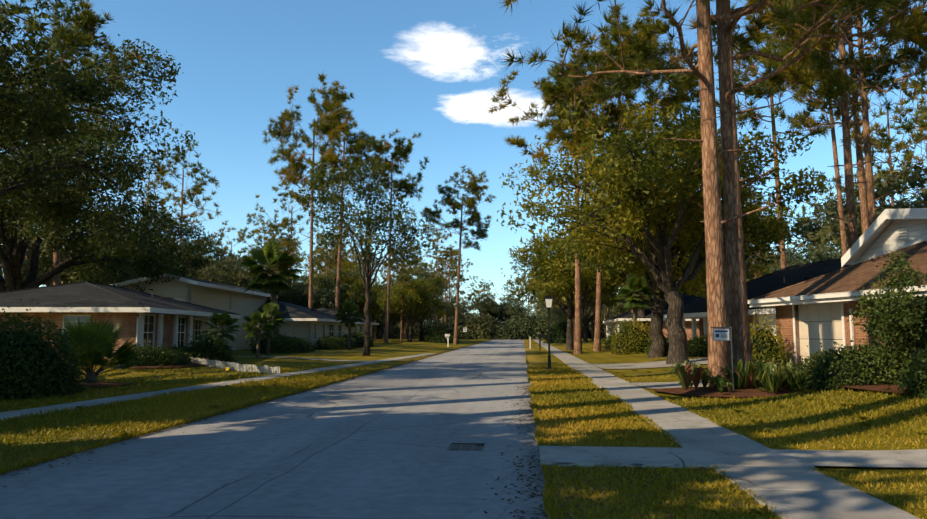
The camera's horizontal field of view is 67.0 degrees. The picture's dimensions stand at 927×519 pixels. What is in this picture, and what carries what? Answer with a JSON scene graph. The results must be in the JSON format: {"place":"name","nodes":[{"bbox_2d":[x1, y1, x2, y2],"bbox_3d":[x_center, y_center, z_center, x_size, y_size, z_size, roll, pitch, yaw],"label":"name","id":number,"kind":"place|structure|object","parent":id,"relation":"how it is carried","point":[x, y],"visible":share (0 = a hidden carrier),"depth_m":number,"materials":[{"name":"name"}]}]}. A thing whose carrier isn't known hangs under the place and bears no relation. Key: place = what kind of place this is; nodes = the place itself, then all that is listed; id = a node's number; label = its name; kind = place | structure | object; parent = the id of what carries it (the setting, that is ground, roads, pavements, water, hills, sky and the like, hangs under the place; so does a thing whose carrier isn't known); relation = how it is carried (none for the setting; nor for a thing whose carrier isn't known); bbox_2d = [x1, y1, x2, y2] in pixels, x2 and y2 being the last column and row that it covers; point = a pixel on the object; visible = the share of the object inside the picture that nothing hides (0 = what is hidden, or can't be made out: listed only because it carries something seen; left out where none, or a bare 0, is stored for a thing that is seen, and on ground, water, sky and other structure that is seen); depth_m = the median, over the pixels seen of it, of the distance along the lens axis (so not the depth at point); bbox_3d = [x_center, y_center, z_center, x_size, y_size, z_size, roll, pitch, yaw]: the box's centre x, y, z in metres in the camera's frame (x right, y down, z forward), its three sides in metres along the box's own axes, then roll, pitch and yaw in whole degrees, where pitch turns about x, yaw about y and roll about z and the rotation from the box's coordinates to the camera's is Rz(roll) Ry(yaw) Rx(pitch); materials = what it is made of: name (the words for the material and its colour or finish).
{"place":"outdoors","nodes":[
{"label":"outdoors","id":0,"kind":"place"},
{"bbox_2d":[0,339,548,518],"bbox_3d":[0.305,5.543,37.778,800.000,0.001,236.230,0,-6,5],"label":"road","id":1,"kind":"structure","parent":0,"point":[377,444],"depth_m":8.93,"materials":[{"name":"grey asphalt"}]},
{"bbox_2d":[482,385,555,518],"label":"road litter","id":2,"kind":"object","parent":1,"relation":"on","point":[532,493],"depth_m":8.15,"materials":[{"name":"brown plant"}]},
{"bbox_2d":[0,339,919,518],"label":"sidewalk","id":3,"kind":"structure","parent":0,"point":[798,492],"depth_m":9.62,"materials":[{"name":"concrete"}]},
{"bbox_2d":[0,339,926,518],"bbox_3d":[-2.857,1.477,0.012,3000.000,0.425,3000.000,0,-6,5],"label":"ground","id":4,"kind":"structure","parent":0,"point":[395,348],"depth_m":12.57,"materials":[{"name":"green plant"}]},
{"bbox_2d":[0,0,76,142],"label":"pine tree","id":5,"kind":"object","parent":4,"relation":"on","point":[25,26],"visible":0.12,"depth_m":50.23,"materials":[{"name":"green plant"}]},
{"bbox_2d":[0,299,101,399],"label":"hedge","id":6,"kind":"object","parent":4,"relation":"on","point":[35,365],"visible":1,"depth_m":17.11,"materials":[{"name":"green plant"}]},
{"bbox_2d":[0,205,115,285],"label":"oak tree","id":7,"kind":"object","parent":4,"relation":"on","point":[42,254],"visible":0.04,"depth_m":71.95,"materials":[{"name":"green plant"}]},
{"bbox_2d":[0,0,148,284],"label":"pine tree","id":8,"kind":"object","parent":4,"relation":"on","point":[95,21],"visible":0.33,"depth_m":54.51,"materials":[{"name":"green plant"}]},
{"bbox_2d":[0,82,185,292],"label":"oak tree","id":9,"kind":"object","parent":4,"relation":"on","point":[13,257],"visible":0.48,"depth_m":41.70,"materials":[{"name":"green plant"}]},
{"bbox_2d":[0,0,196,257],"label":"oak tree","id":10,"kind":"object","parent":4,"relation":"on","point":[35,116],"visible":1,"depth_m":26.30,"materials":[{"name":"green plant"}]},
{"bbox_2d":[52,315,145,382],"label":"fan palm","id":11,"kind":"object","parent":4,"relation":"on","point":[103,338],"visible":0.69,"depth_m":20.24,"materials":[{"name":"green plant"}]},
{"bbox_2d":[0,281,240,360],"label":"house","id":12,"kind":"structure","parent":4,"relation":"on","point":[155,320],"depth_m":31.74,"materials":[{"name":"grey brick"}]},
{"bbox_2d":[49,209,225,283],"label":"oak tree","id":13,"kind":"object","parent":4,"relation":"on","point":[189,249],"visible":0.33,"depth_m":65.28,"materials":[{"name":"green plant"}]},
{"bbox_2d":[95,340,193,368],"bbox_3d":[-13.179,3.911,29.163,3.611,1.186,3.705,0,-6,-3],"label":"hedge","id":14,"kind":"object","parent":4,"relation":"on","point":[157,356],"visible":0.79,"depth_m":28.46,"materials":[{"name":"green plant"}]},
{"bbox_2d":[108,143,181,241],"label":"pine tree","id":15,"kind":"object","parent":4,"relation":"on","point":[162,172],"visible":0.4,"depth_m":94.50,"materials":[{"name":"green plant"}]},
{"bbox_2d":[0,365,300,430],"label":"lawn grass","id":16,"kind":"structure","parent":4,"relation":"on","point":[95,393],"depth_m":19.53,"materials":[{"name":"green plant"}]},
{"bbox_2d":[2,368,331,421],"bbox_3d":[-7.198,3.542,19.326,0.227,0.133,22.057,-1,-6,9],"label":"grass edge","id":17,"kind":"object","parent":4,"relation":"on","point":[172,392],"visible":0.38,"depth_m":16.76,"materials":[{"name":"green plant"}]},
{"bbox_2d":[133,140,222,251],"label":"pine tree","id":18,"kind":"object","parent":4,"relation":"on","point":[198,189],"visible":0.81,"depth_m":83.03,"materials":[{"name":"green plant"}]},
{"bbox_2d":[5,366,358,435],"bbox_3d":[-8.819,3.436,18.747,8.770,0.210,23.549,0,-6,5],"label":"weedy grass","id":19,"kind":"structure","parent":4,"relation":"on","point":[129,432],"depth_m":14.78,"materials":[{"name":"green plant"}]},
{"bbox_2d":[111,273,277,350],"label":"house","id":20,"kind":"structure","parent":4,"relation":"on","point":[228,298],"depth_m":49.31,"materials":[{"name":"beige paint"}]},
{"bbox_2d":[0,363,393,467],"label":"verge grass","id":21,"kind":"structure","parent":4,"relation":"on","point":[158,405],"depth_m":14.11,"materials":[{"name":"green plant"}]},
{"bbox_2d":[183,328,238,363],"bbox_3d":[-11.937,3.974,32.257,3.051,1.673,2.362,0,-6,5],"label":"shrub","id":22,"kind":"object","parent":4,"relation":"on","point":[210,349],"visible":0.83,"depth_m":31.70,"materials":[{"name":"green plant"}]},
{"bbox_2d":[0,356,428,472],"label":"curb","id":23,"kind":"structure","parent":4,"relation":"on","point":[115,439],"depth_m":12.16,"materials":[{"name":"grey concrete"}]},
{"bbox_2d":[202,310,240,342],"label":"palm","id":24,"kind":"object","parent":4,"relation":"on","point":[222,320],"visible":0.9,"depth_m":33.29,"materials":[{"name":"green plant"}]},
{"bbox_2d":[182,255,270,297],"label":"oak tree","id":25,"kind":"object","parent":4,"relation":"on","point":[220,276],"visible":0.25,"depth_m":86.23,"materials":[{"name":"green plant"}]},
{"bbox_2d":[209,220,251,266],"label":"pine tree","id":26,"kind":"object","parent":4,"relation":"on","point":[242,236],"visible":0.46,"depth_m":122.33,"materials":[{"name":"green plant"}]},
{"bbox_2d":[190,357,279,373],"bbox_3d":[-10.011,4.351,29.018,8.480,0.552,0.027,-5,-8,42],"label":"fence","id":27,"kind":"object","parent":4,"relation":"on","point":[220,364],"visible":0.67,"depth_m":28.18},
{"bbox_2d":[206,255,292,300],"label":"oak tree","id":28,"kind":"object","parent":4,"relation":"on","point":[250,277],"visible":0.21,"depth_m":92.87,"materials":[{"name":"green plant"}]},
{"bbox_2d":[232,206,283,269],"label":"pine tree","id":29,"kind":"object","parent":4,"relation":"on","point":[257,231],"visible":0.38,"depth_m":129.85,"materials":[{"name":"green plant"}]},
{"bbox_2d":[242,309,277,357],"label":"palm","id":30,"kind":"object","parent":4,"relation":"on","point":[258,318],"visible":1,"depth_m":37.47,"materials":[{"name":"green plant"}]},
{"bbox_2d":[254,302,285,355],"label":"palm","id":31,"kind":"object","parent":4,"relation":"on","point":[271,307],"visible":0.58,"depth_m":42.34,"materials":[{"name":"green plant"}]},
{"bbox_2d":[241,236,304,333],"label":"palm","id":32,"kind":"object","parent":4,"relation":"on","point":[270,279],"visible":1,"depth_m":50.99,"materials":[{"name":"green plant"}]},
{"bbox_2d":[252,218,301,272],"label":"pine tree","id":33,"kind":"object","parent":4,"relation":"on","point":[291,244],"visible":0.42,"depth_m":104.69,"materials":[{"name":"green plant"}]},
{"bbox_2d":[243,272,315,305],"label":"oak tree","id":34,"kind":"object","parent":4,"relation":"on","point":[296,289],"visible":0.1,"depth_m":95.42,"materials":[{"name":"green plant"}]},
{"bbox_2d":[245,333,319,353],"bbox_3d":[-12.358,5.658,48.344,4.545,1.646,6.459,0,-6,5],"label":"shrub","id":35,"kind":"object","parent":4,"relation":"on","point":[281,344],"visible":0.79,"depth_m":46.52,"materials":[{"name":"green plant"}]},
{"bbox_2d":[254,181,326,273],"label":"pine tree","id":36,"kind":"object","parent":4,"relation":"on","point":[294,221],"visible":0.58,"depth_m":113.63,"materials":[{"name":"green plant"}]},
{"bbox_2d":[249,300,345,348],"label":"house","id":37,"kind":"structure","parent":4,"relation":"on","point":[309,324],"depth_m":58.23,"materials":[{"name":"grey brick"}]},
{"bbox_2d":[262,73,366,308],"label":"pine tree","id":38,"kind":"object","parent":4,"relation":"on","point":[294,175],"visible":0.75,"depth_m":80.02,"materials":[{"name":"green plant"}]},
{"bbox_2d":[310,333,360,349],"bbox_3d":[-10.616,6.839,58.605,3.605,1.428,8.228,0,-6,5],"label":"shrub","id":39,"kind":"object","parent":4,"relation":"on","point":[325,342],"visible":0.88,"depth_m":56.41,"materials":[{"name":"green plant"}]},
{"bbox_2d":[297,267,374,314],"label":"oak tree","id":40,"kind":"object","parent":4,"relation":"on","point":[326,297],"visible":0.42,"depth_m":96.37,"materials":[{"name":"green plant"}]},
{"bbox_2d":[299,100,394,313],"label":"pine tree","id":41,"kind":"object","parent":4,"relation":"on","point":[331,130],"visible":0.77,"depth_m":73.80,"materials":[{"name":"green plant"}]},
{"bbox_2d":[308,261,385,317],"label":"oak tree","id":42,"kind":"object","parent":4,"relation":"on","point":[357,283],"visible":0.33,"depth_m":98.07,"materials":[{"name":"green plant"}]},
{"bbox_2d":[334,301,364,349],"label":"tree","id":43,"kind":"object","parent":4,"relation":"on","point":[348,307],"visible":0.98,"depth_m":54.37,"materials":[{"name":"green plant"}]},
{"bbox_2d":[293,153,438,355],"bbox_3d":[-6.832,-0.477,46.196,8.882,14.180,10.610,-5,-7,37],"label":"tree","id":44,"kind":"object","parent":4,"relation":"on","point":[375,221],"visible":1,"depth_m":45.88,"materials":[{"name":"green plant"}]},
{"bbox_2d":[352,129,430,343],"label":"pine tree","id":45,"kind":"object","parent":4,"relation":"on","point":[399,153],"visible":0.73,"depth_m":85.36,"materials":[{"name":"green plant"}]},
{"bbox_2d":[380,239,420,341],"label":"pine tree","id":46,"kind":"object","parent":4,"relation":"on","point":[406,278],"visible":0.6,"depth_m":92.78,"materials":[{"name":"green plant"}]},
{"bbox_2d":[374,274,448,341],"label":"oak tree","id":47,"kind":"object","parent":4,"relation":"on","point":[419,299],"visible":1,"depth_m":92.82,"materials":[{"name":"green plant"}]},
{"bbox_2d":[376,265,465,340],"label":"oak tree","id":48,"kind":"object","parent":4,"relation":"on","point":[422,273],"visible":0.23,"depth_m":105.02,"materials":[{"name":"green plant"}]},
{"bbox_2d":[411,217,458,326],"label":"pine tree","id":49,"kind":"object","parent":4,"relation":"on","point":[446,250],"visible":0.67,"depth_m":118.80,"materials":[{"name":"green plant"}]},
{"bbox_2d":[422,324,461,342],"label":"shrub","id":50,"kind":"object","parent":4,"relation":"on","point":[437,335],"visible":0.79,"depth_m":93.94,"materials":[{"name":"green plant"}]},
{"bbox_2d":[427,241,464,324],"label":"pine tree","id":51,"kind":"object","parent":4,"relation":"on","point":[456,267],"visible":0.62,"depth_m":126.55,"materials":[{"name":"green plant"}]},
{"bbox_2d":[419,165,495,344],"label":"pine tree","id":52,"kind":"object","parent":4,"relation":"on","point":[469,202],"visible":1,"depth_m":88.39,"materials":[{"name":"green plant"}]},
{"bbox_2d":[458,309,503,339],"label":"bush","id":53,"kind":"object","parent":4,"relation":"on","point":[481,327],"visible":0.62,"depth_m":151.45,"materials":[{"name":"green plant"}]},
{"bbox_2d":[463,292,510,318],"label":"oak tree","id":54,"kind":"object","parent":4,"relation":"on","point":[490,306],"visible":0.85,"depth_m":157.40,"materials":[{"name":"green plant"}]},
{"bbox_2d":[488,298,532,321],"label":"oak tree","id":55,"kind":"object","parent":4,"relation":"on","point":[514,308],"visible":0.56,"depth_m":158.49,"materials":[{"name":"green plant"}]},
{"bbox_2d":[494,313,532,339],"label":"bush","id":56,"kind":"object","parent":4,"relation":"on","point":[511,330],"visible":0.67,"depth_m":150.82,"materials":[{"name":"green plant"}]},
{"bbox_2d":[499,308,553,338],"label":"thicket shrub","id":57,"kind":"object","parent":4,"relation":"on","point":[534,324],"visible":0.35,"depth_m":151.01,"materials":[{"name":"green plant"}]},
{"bbox_2d":[541,318,566,343],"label":"shrub","id":58,"kind":"object","parent":4,"relation":"on","point":[558,334],"visible":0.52,"depth_m":96.31,"materials":[{"name":"green plant"}]},
{"bbox_2d":[506,230,625,350],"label":"oak tree","id":59,"kind":"object","parent":4,"relation":"on","point":[557,271],"visible":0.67,"depth_m":60.47,"materials":[{"name":"green plant"}]},
{"bbox_2d":[487,26,654,353],"bbox_3d":[7.939,-4.814,52.386,12.515,24.159,11.887,-3,-7,28],"label":"pine tree","id":60,"kind":"object","parent":4,"relation":"on","point":[546,87],"visible":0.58,"depth_m":51.09,"materials":[{"name":"green plant"}]},
{"bbox_2d":[520,235,621,343],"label":"oak tree","id":61,"kind":"object","parent":4,"relation":"on","point":[564,300],"visible":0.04,"depth_m":76.61,"materials":[{"name":"green plant"}]},
{"bbox_2d":[546,288,621,341],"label":"oak tree","id":62,"kind":"object","parent":4,"relation":"on","point":[592,303],"visible":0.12,"depth_m":91.32,"materials":[{"name":"green plant"}]},
{"bbox_2d":[539,12,662,350],"bbox_3d":[11.233,-6.076,56.443,10.156,27.454,11.469,-1,-6,7],"label":"pine tree","id":63,"kind":"object","parent":4,"relation":"on","point":[597,332],"visible":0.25,"depth_m":55.64,"materials":[{"name":"green plant"}]},
{"bbox_2d":[541,1,699,325],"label":"pine tree","id":64,"kind":"object","parent":4,"relation":"on","point":[646,48],"visible":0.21,"depth_m":56.13,"materials":[{"name":"green plant"}]},
{"bbox_2d":[605,311,651,354],"bbox_3d":[11.362,4.868,46.476,3.854,2.878,2.971,0,-6,5],"label":"shrub","id":65,"kind":"object","parent":4,"relation":"on","point":[628,339],"visible":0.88,"depth_m":45.86,"materials":[{"name":"green plant"}]},
{"bbox_2d":[614,273,654,326],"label":"palm","id":66,"kind":"object","parent":4,"relation":"on","point":[636,288],"visible":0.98,"depth_m":49.74,"materials":[{"name":"green plant"}]},
{"bbox_2d":[566,218,706,327],"bbox_3d":[14.776,0.889,57.292,12.618,13.232,10.604,-1,-6,10],"label":"oak tree","id":67,"kind":"object","parent":4,"relation":"on","point":[641,312],"visible":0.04,"depth_m":56.75,"materials":[{"name":"green plant"}]},
{"bbox_2d":[502,0,777,386],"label":"pine tree","id":68,"kind":"object","parent":4,"relation":"on","point":[719,353],"visible":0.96,"depth_m":19.40,"materials":[{"name":"green plant"}]},
{"bbox_2d":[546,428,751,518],"bbox_3d":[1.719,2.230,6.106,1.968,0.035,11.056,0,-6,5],"label":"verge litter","id":69,"kind":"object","parent":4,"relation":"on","point":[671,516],"visible":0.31,"depth_m":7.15,"materials":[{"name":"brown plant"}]},
{"bbox_2d":[592,358,707,368],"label":"driveway","id":70,"kind":"structure","parent":4,"relation":"on","point":[656,364],"depth_m":31.84,"materials":[{"name":"concrete"}]},
{"bbox_2d":[603,292,701,342],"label":"house","id":71,"kind":"structure","parent":4,"relation":"on","point":[610,322],"depth_m":57.34,"materials":[{"name":"beige paint"}]},
{"bbox_2d":[528,364,785,518],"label":"verge grass","id":72,"kind":"structure","parent":4,"relation":"on","point":[577,390],"depth_m":9.82,"materials":[{"name":"green plant"}]},
{"bbox_2d":[525,356,557,518],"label":"roadside grass","id":73,"kind":"structure","parent":72,"relation":"part of","point":[549,504],"depth_m":7.82,"materials":[{"name":"green plant"}]},
{"bbox_2d":[604,59,720,293],"bbox_3d":[18.060,-5.592,63.912,11.688,27.546,11.164,3,-7,-29],"label":"pine tree","id":74,"kind":"object","parent":4,"relation":"on","point":[651,92],"visible":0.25,"depth_m":62.98,"materials":[{"name":"green plant"}]},
{"bbox_2d":[496,95,829,363],"bbox_3d":[9.090,-1.151,32.745,15.340,12.599,14.163,4,-7,-32],"label":"oak tree","id":75,"kind":"object","parent":4,"relation":"on","point":[635,174],"visible":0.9,"depth_m":30.89,"materials":[{"name":"green plant"}]},
{"bbox_2d":[547,122,793,357],"bbox_3d":[11.178,-0.894,38.714,12.250,13.212,13.976,2,-6,-20],"label":"oak tree","id":76,"kind":"object","parent":4,"relation":"on","point":[658,346],"visible":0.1,"depth_m":38.41,"materials":[{"name":"green plant"}]},
{"bbox_2d":[539,446,814,468],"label":"driveway","id":77,"kind":"structure","parent":4,"relation":"on","point":[593,456],"depth_m":8.75,"materials":[{"name":"concrete"}]},
{"bbox_2d":[575,369,787,518],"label":"grass edge","id":78,"kind":"object","parent":4,"relation":"on","point":[657,428],"visible":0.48,"depth_m":8.07,"materials":[{"name":"green plant"}]},
{"bbox_2d":[687,334,707,356],"bbox_3d":[12.625,4.490,37.270,2.191,1.453,2.098,2,-6,-15],"label":"shrub","id":79,"kind":"object","parent":4,"relation":"on","point":[697,346],"visible":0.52,"depth_m":36.74,"materials":[{"name":"green plant"}]},
{"bbox_2d":[496,0,925,386],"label":"pine tree","id":80,"kind":"object","parent":4,"relation":"on","point":[737,307],"visible":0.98,"depth_m":19.52,"materials":[{"name":"green plant"}]},
{"bbox_2d":[653,386,791,396],"bbox_3d":[7.319,3.360,18.028,4.737,0.098,3.032,0,-6,5],"label":"mulch bed","id":81,"kind":"object","parent":4,"relation":"on","point":[716,392],"visible":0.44,"depth_m":17.31,"materials":[{"name":"brown soil"}]},
{"bbox_2d":[662,358,823,392],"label":"flower bed plants","id":82,"kind":"object","parent":81,"relation":"on","point":[772,377],"visible":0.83,"depth_m":17.62,"materials":[{"name":"green plant"}]},
{"bbox_2d":[711,327,733,389],"bbox_3d":[6.534,2.564,17.676,0.500,1.731,0.035,-2,-6,17],"label":"yard sign","id":83,"kind":"object","parent":4,"relation":"on","point":[722,334],"visible":0.94,"depth_m":17.71,"materials":[{"name":"white paint"}]},
{"bbox_2d":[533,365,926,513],"bbox_3d":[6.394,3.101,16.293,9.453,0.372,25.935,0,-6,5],"label":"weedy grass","id":84,"kind":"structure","parent":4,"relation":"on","point":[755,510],"depth_m":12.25,"materials":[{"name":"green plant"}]},
{"bbox_2d":[663,258,849,340],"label":"house","id":85,"kind":"structure","parent":4,"relation":"on","point":[767,283],"depth_m":36.97,"materials":[{"name":"brown brick"}]},
{"bbox_2d":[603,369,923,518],"bbox_3d":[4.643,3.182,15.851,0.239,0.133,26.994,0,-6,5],"label":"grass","id":86,"kind":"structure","parent":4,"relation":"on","point":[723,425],"depth_m":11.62,"materials":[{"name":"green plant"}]},
{"bbox_2d":[749,310,791,377],"bbox_3d":[9.431,2.576,21.719,1.796,2.264,1.787,0,-6,5],"label":"shrub","id":87,"kind":"object","parent":4,"relation":"on","point":[766,346],"visible":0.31,"depth_m":21.41,"materials":[{"name":"green plant"}]},
{"bbox_2d":[712,0,854,268],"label":"pine tree","id":88,"kind":"object","parent":4,"relation":"on","point":[758,92],"visible":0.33,"depth_m":49.95,"materials":[{"name":"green plant"}]},
{"bbox_2d":[765,243,838,274],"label":"oak tree","id":89,"kind":"object","parent":4,"relation":"on","point":[824,256],"visible":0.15,"depth_m":78.98,"materials":[{"name":"green plant"}]},
{"bbox_2d":[758,2,899,255],"bbox_3d":[23.800,-6.991,45.495,8.968,26.479,8.954,-6,-8,43],"label":"pine tree","id":90,"kind":"object","parent":4,"relation":"on","point":[881,71],"visible":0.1,"depth_m":45.69,"materials":[{"name":"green plant"}]},
{"bbox_2d":[733,0,926,226],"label":"pine tree","id":91,"kind":"object","parent":4,"relation":"on","point":[785,49],"visible":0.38,"depth_m":37.43,"materials":[{"name":"green plant"}]},
{"bbox_2d":[744,0,926,233],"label":"pine tree","id":92,"kind":"object","parent":4,"relation":"on","point":[900,55],"visible":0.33,"depth_m":40.94,"materials":[{"name":"green plant"}]},
{"bbox_2d":[746,0,926,265],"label":"pine tree","id":93,"kind":"object","parent":4,"relation":"on","point":[829,82],"visible":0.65,"depth_m":30.86,"materials":[{"name":"green plant"}]},
{"bbox_2d":[748,208,926,371],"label":"house","id":94,"kind":"structure","parent":4,"relation":"on","point":[812,313],"depth_m":21.11,"materials":[{"name":"beige brick"}]},
{"bbox_2d":[777,449,926,466],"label":"driveway","id":95,"kind":"structure","parent":4,"relation":"on","point":[884,458],"depth_m":8.74,"materials":[{"name":"concrete"}]},
{"bbox_2d":[786,337,923,390],"bbox_3d":[9.916,2.544,17.428,3.837,1.308,2.870,0,-6,5],"label":"shrub","id":96,"kind":"object","parent":4,"relation":"on","point":[850,365],"visible":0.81,"depth_m":16.88,"materials":[{"name":"green plant"}]},
{"bbox_2d":[787,164,926,252],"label":"oak tree","id":97,"kind":"object","parent":4,"relation":"on","point":[815,235],"visible":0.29,"depth_m":60.02,"materials":[{"name":"green plant"}]},
{"bbox_2d":[813,137,906,227],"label":"pine tree","id":98,"kind":"object","parent":4,"relation":"on","point":[842,187],"visible":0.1,"depth_m":72.87,"materials":[{"name":"green plant"}]},
{"bbox_2d":[825,76,926,206],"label":"oak tree","id":99,"kind":"object","parent":4,"relation":"on","point":[883,143],"visible":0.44,"depth_m":66.10,"materials":[{"name":"green plant"}]},
{"bbox_2d":[839,384,924,394],"bbox_3d":[10.422,2.861,15.402,2.677,0.059,8.488,1,-6,-7],"label":"mulch bed","id":100,"kind":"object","parent":4,"relation":"on","point":[885,387],"depth_m":15.93,"materials":[{"name":"brown soil"}]},
{"bbox_2d":[847,250,926,366],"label":"bush","id":101,"kind":"object","parent":4,"relation":"on","point":[897,319],"visible":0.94,"depth_m":16.65,"materials":[{"name":"green plant"}]},
{"bbox_2d":[865,122,926,197],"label":"pine tree","id":102,"kind":"object","parent":4,"relation":"on","point":[918,136],"visible":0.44,"depth_m":80.19,"materials":[{"name":"green plant"}]},
{"bbox_2d":[874,85,926,200],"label":"pine tree","id":103,"kind":"object","parent":4,"relation":"on","point":[907,155],"visible":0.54,"depth_m":72.09,"materials":[{"name":"green plant"}]},
{"bbox_2d":[879,339,926,398],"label":"shrub","id":104,"kind":"object","parent":4,"relation":"on","point":[917,377],"visible":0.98,"depth_m":14.62,"materials":[{"name":"green plant"}]},
{"bbox_2d":[0,0,926,323],"label":"sky","id":105,"kind":"structure","parent":0,"point":[433,68],"materials":[{"name":"blue"}]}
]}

